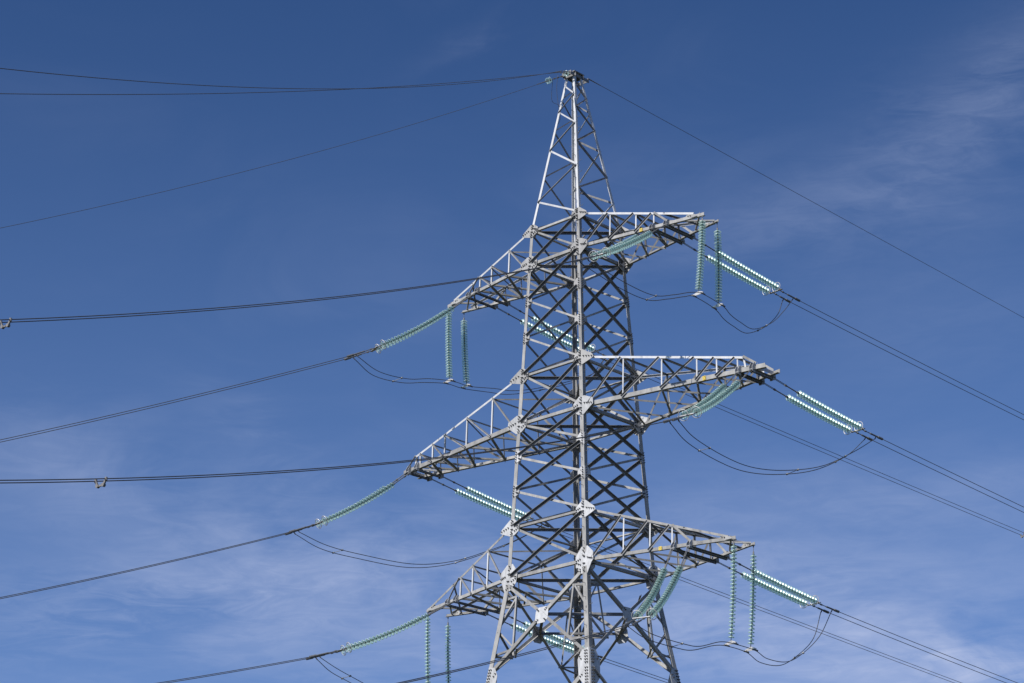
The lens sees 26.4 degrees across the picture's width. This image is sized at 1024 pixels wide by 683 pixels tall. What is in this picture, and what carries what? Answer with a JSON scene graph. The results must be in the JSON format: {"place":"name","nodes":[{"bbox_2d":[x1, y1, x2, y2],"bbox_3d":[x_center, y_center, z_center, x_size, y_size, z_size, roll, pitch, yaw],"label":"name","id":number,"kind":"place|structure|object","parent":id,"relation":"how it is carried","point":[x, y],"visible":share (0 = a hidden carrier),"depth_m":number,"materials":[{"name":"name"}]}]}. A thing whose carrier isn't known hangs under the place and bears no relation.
{"place":"outdoors","nodes":[
{"label":"outdoors","id":0,"kind":"place"},
{"bbox_2d":[0,0,1023,682],"label":"sky","id":1,"kind":"structure","parent":0,"point":[902,120],"materials":[{"name":"blue"}]},
{"bbox_3d":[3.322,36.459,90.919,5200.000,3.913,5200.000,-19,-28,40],"label":"ground","id":2,"kind":"structure","parent":0,"visible":0},
{"bbox_2d":[404,70,779,682],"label":"transmission tower","id":3,"kind":"structure","parent":2,"relation":"on","point":[587,663],"depth_m":102.55,"materials":[{"name":"metal"}]},
{"bbox_2d":[2,76,561,227],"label":"earth wire","id":4,"kind":"object","parent":3,"relation":"attached to","point":[315,152],"visible":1,"depth_m":99.58,"materials":[{"name":"grey metal"}]},
{"bbox_2d":[0,72,567,94],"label":"earth wire","id":5,"kind":"object","parent":3,"relation":"attached to","point":[566,73],"visible":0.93,"depth_m":82.06,"materials":[{"name":"grey metal"}]},
{"bbox_2d":[0,68,569,88],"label":"earth wire","id":6,"kind":"object","parent":3,"relation":"attached to","point":[260,87],"visible":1,"depth_m":77.17,"materials":[{"name":"grey metal"}]},
{"bbox_2d":[286,468,415,534],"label":"tension insulator set","id":7,"kind":"object","parent":3,"relation":"attached to","point":[373,496],"visible":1,"depth_m":106.80,"materials":[{"name":"green glass"}]},
{"bbox_2d":[0,532,288,598],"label":"line conductor","id":8,"kind":"object","parent":7,"relation":"attached to","point":[142,567],"visible":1,"depth_m":99.84,"materials":[{"name":"grey"}]},
{"bbox_2d":[295,526,540,567],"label":"jumper loop","id":9,"kind":"object","parent":7,"relation":"hanging from","point":[504,545],"visible":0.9,"depth_m":109.02,"materials":[{"name":"grey metal"}]},
{"bbox_2d":[306,600,454,659],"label":"tension insulator set","id":10,"kind":"object","parent":3,"relation":"attached to","point":[354,645],"visible":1,"depth_m":101.54,"materials":[{"name":"green glass"}]},
{"bbox_2d":[158,657,308,682],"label":"line conductor","id":11,"kind":"object","parent":10,"relation":"attached to","point":[234,670],"visible":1,"depth_m":98.06,"materials":[{"name":"grey"}]},
{"bbox_2d":[344,291,476,360],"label":"tension insulator set","id":12,"kind":"object","parent":3,"relation":"attached to","point":[428,323],"visible":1,"depth_m":106.88,"materials":[{"name":"green glass"}]},
{"bbox_2d":[0,356,347,441],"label":"line conductor","id":13,"kind":"object","parent":12,"relation":"attached to","point":[172,400],"visible":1,"depth_m":100.78,"materials":[{"name":"grey"}]},
{"bbox_2d":[425,612,430,682],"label":"suspension insulator","id":14,"kind":"object","parent":3,"relation":"hanging from","point":[427,649],"visible":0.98,"depth_m":105.50,"materials":[{"name":"green glass"}]},
{"bbox_2d":[318,658,362,682],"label":"jumper loop","id":15,"kind":"object","parent":14,"relation":"hanging from","point":[340,670],"visible":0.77,"depth_m":100.98,"materials":[{"name":"grey metal"}]},
{"bbox_2d":[445,617,450,682],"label":"suspension insulator","id":16,"kind":"object","parent":3,"relation":"hanging from","point":[448,651],"visible":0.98,"depth_m":106.52,"materials":[{"name":"green glass"}]},
{"bbox_2d":[443,307,455,384],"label":"suspension insulator","id":17,"kind":"object","parent":3,"relation":"hanging from","point":[448,351],"visible":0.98,"depth_m":110.28,"materials":[{"name":"green glass"}]},
{"bbox_2d":[354,357,604,394],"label":"jumper loop","id":18,"kind":"object","parent":17,"relation":"hanging from","point":[463,384],"visible":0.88,"depth_m":110.05,"materials":[{"name":"grey metal"}]},
{"bbox_2d":[460,313,470,389],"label":"suspension insulator","id":19,"kind":"object","parent":3,"relation":"hanging from","point":[464,386],"visible":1,"depth_m":110.90,"materials":[{"name":"green glass"}]},
{"bbox_2d":[433,477,548,527],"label":"tension insulator set","id":20,"kind":"object","parent":3,"relation":"attached to","point":[502,505],"visible":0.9,"depth_m":112.97,"materials":[{"name":"green glass"}]},
{"bbox_2d":[555,532,960,682],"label":"line conductor","id":21,"kind":"object","parent":20,"relation":"attached to","point":[782,618],"visible":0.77,"depth_m":127.94,"materials":[{"name":"grey"}]},
{"bbox_2d":[488,613,605,660],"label":"tension insulator set","id":22,"kind":"object","parent":3,"relation":"attached to","point":[523,630],"visible":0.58,"depth_m":108.38,"materials":[{"name":"green glass"}]},
{"bbox_2d":[604,659,667,682],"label":"line conductor","id":23,"kind":"object","parent":22,"relation":"attached to","point":[636,669],"visible":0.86,"depth_m":112.44,"materials":[{"name":"grey"}]},
{"bbox_2d":[498,305,609,361],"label":"tension insulator set","id":24,"kind":"object","parent":3,"relation":"attached to","point":[567,336],"visible":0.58,"depth_m":112.84,"materials":[{"name":"green glass"}]},
{"bbox_2d":[611,360,1023,537],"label":"line conductor","id":25,"kind":"object","parent":24,"relation":"attached to","point":[1022,536],"visible":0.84,"depth_m":128.19,"materials":[{"name":"grey"}]},
{"bbox_2d":[573,224,665,262],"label":"tension insulator set","id":26,"kind":"object","parent":3,"relation":"attached to","point":[615,248],"visible":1,"depth_m":97.89,"materials":[{"name":"green glass"}]},
{"bbox_2d":[0,259,581,328],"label":"line conductor","id":27,"kind":"object","parent":26,"relation":"attached to","point":[7,324],"visible":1,"depth_m":75.43,"materials":[{"name":"grey"}]},
{"bbox_2d":[622,546,688,626],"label":"tension insulator set","id":28,"kind":"object","parent":3,"relation":"attached to","point":[650,598],"visible":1,"depth_m":91.44,"materials":[{"name":"green glass"}]},
{"bbox_2d":[398,624,632,682],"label":"line conductor","id":29,"kind":"object","parent":28,"relation":"attached to","point":[510,656],"visible":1,"depth_m":77.03,"materials":[{"name":"grey"}]},
{"bbox_2d":[692,215,705,297],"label":"suspension insulator","id":30,"kind":"object","parent":3,"relation":"hanging from","point":[700,265],"visible":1,"depth_m":99.86,"materials":[{"name":"green glass"}]},
{"bbox_2d":[663,369,751,423],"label":"tension insulator set","id":31,"kind":"object","parent":3,"relation":"attached to","point":[688,414],"visible":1,"depth_m":92.49,"materials":[{"name":"green glass"}]},
{"bbox_2d":[0,420,671,488],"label":"line conductor","id":32,"kind":"object","parent":31,"relation":"attached to","point":[104,481],"visible":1,"depth_m":68.62,"materials":[{"name":"grey"}]},
{"bbox_2d":[671,422,874,474],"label":"jumper loop","id":33,"kind":"object","parent":31,"relation":"hanging from","point":[699,450],"visible":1,"depth_m":93.92,"materials":[{"name":"grey metal"}]},
{"bbox_2d":[711,223,724,309],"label":"suspension insulator","id":34,"kind":"object","parent":3,"relation":"hanging from","point":[718,276],"visible":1,"depth_m":100.45,"materials":[{"name":"green glass"}]},
{"bbox_2d":[581,261,791,333],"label":"jumper loop","id":35,"kind":"object","parent":34,"relation":"hanging from","point":[686,296],"visible":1,"depth_m":99.00,"materials":[{"name":"grey metal"}]},
{"bbox_2d":[724,539,738,646],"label":"suspension insulator","id":36,"kind":"object","parent":3,"relation":"hanging from","point":[732,617],"visible":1,"depth_m":93.35,"materials":[{"name":"green glass"}]},
{"bbox_2d":[684,239,799,302],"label":"tension insulator set","id":37,"kind":"object","parent":3,"relation":"attached to","point":[757,276],"visible":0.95,"depth_m":105.74,"materials":[{"name":"green glass"}]},
{"bbox_2d":[791,301,1023,419],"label":"line conductor","id":38,"kind":"object","parent":37,"relation":"attached to","point":[903,359],"visible":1,"depth_m":113.64,"materials":[{"name":"grey"}]},
{"bbox_2d":[743,545,757,652],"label":"suspension insulator","id":39,"kind":"object","parent":3,"relation":"hanging from","point":[752,606],"visible":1,"depth_m":94.29,"materials":[{"name":"green glass"}]},
{"bbox_2d":[629,612,830,665],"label":"jumper loop","id":40,"kind":"object","parent":39,"relation":"hanging from","point":[798,655],"visible":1,"depth_m":92.83,"materials":[{"name":"grey metal"}]},
{"bbox_2d":[719,559,839,613],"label":"tension insulator set","id":41,"kind":"object","parent":3,"relation":"attached to","point":[794,591],"visible":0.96,"depth_m":99.84,"materials":[{"name":"green glass"}]},
{"bbox_2d":[831,612,1016,682],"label":"line conductor","id":42,"kind":"object","parent":41,"relation":"attached to","point":[924,646],"visible":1,"depth_m":106.25,"materials":[{"name":"grey"}]},
{"bbox_2d":[583,78,1023,317],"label":"earth wire","id":43,"kind":"object","parent":3,"relation":"attached to","point":[793,191],"visible":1,"depth_m":119.75,"materials":[{"name":"grey metal"}]},
{"bbox_2d":[765,379,882,440],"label":"tension insulator set","id":44,"kind":"object","parent":3,"relation":"attached to","point":[836,414],"visible":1,"depth_m":99.71,"materials":[{"name":"green glass"}]},
{"bbox_2d":[873,439,1023,512],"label":"line conductor","id":45,"kind":"object","parent":44,"relation":"attached to","point":[946,475],"visible":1,"depth_m":105.60,"materials":[{"name":"grey"}]}
]}

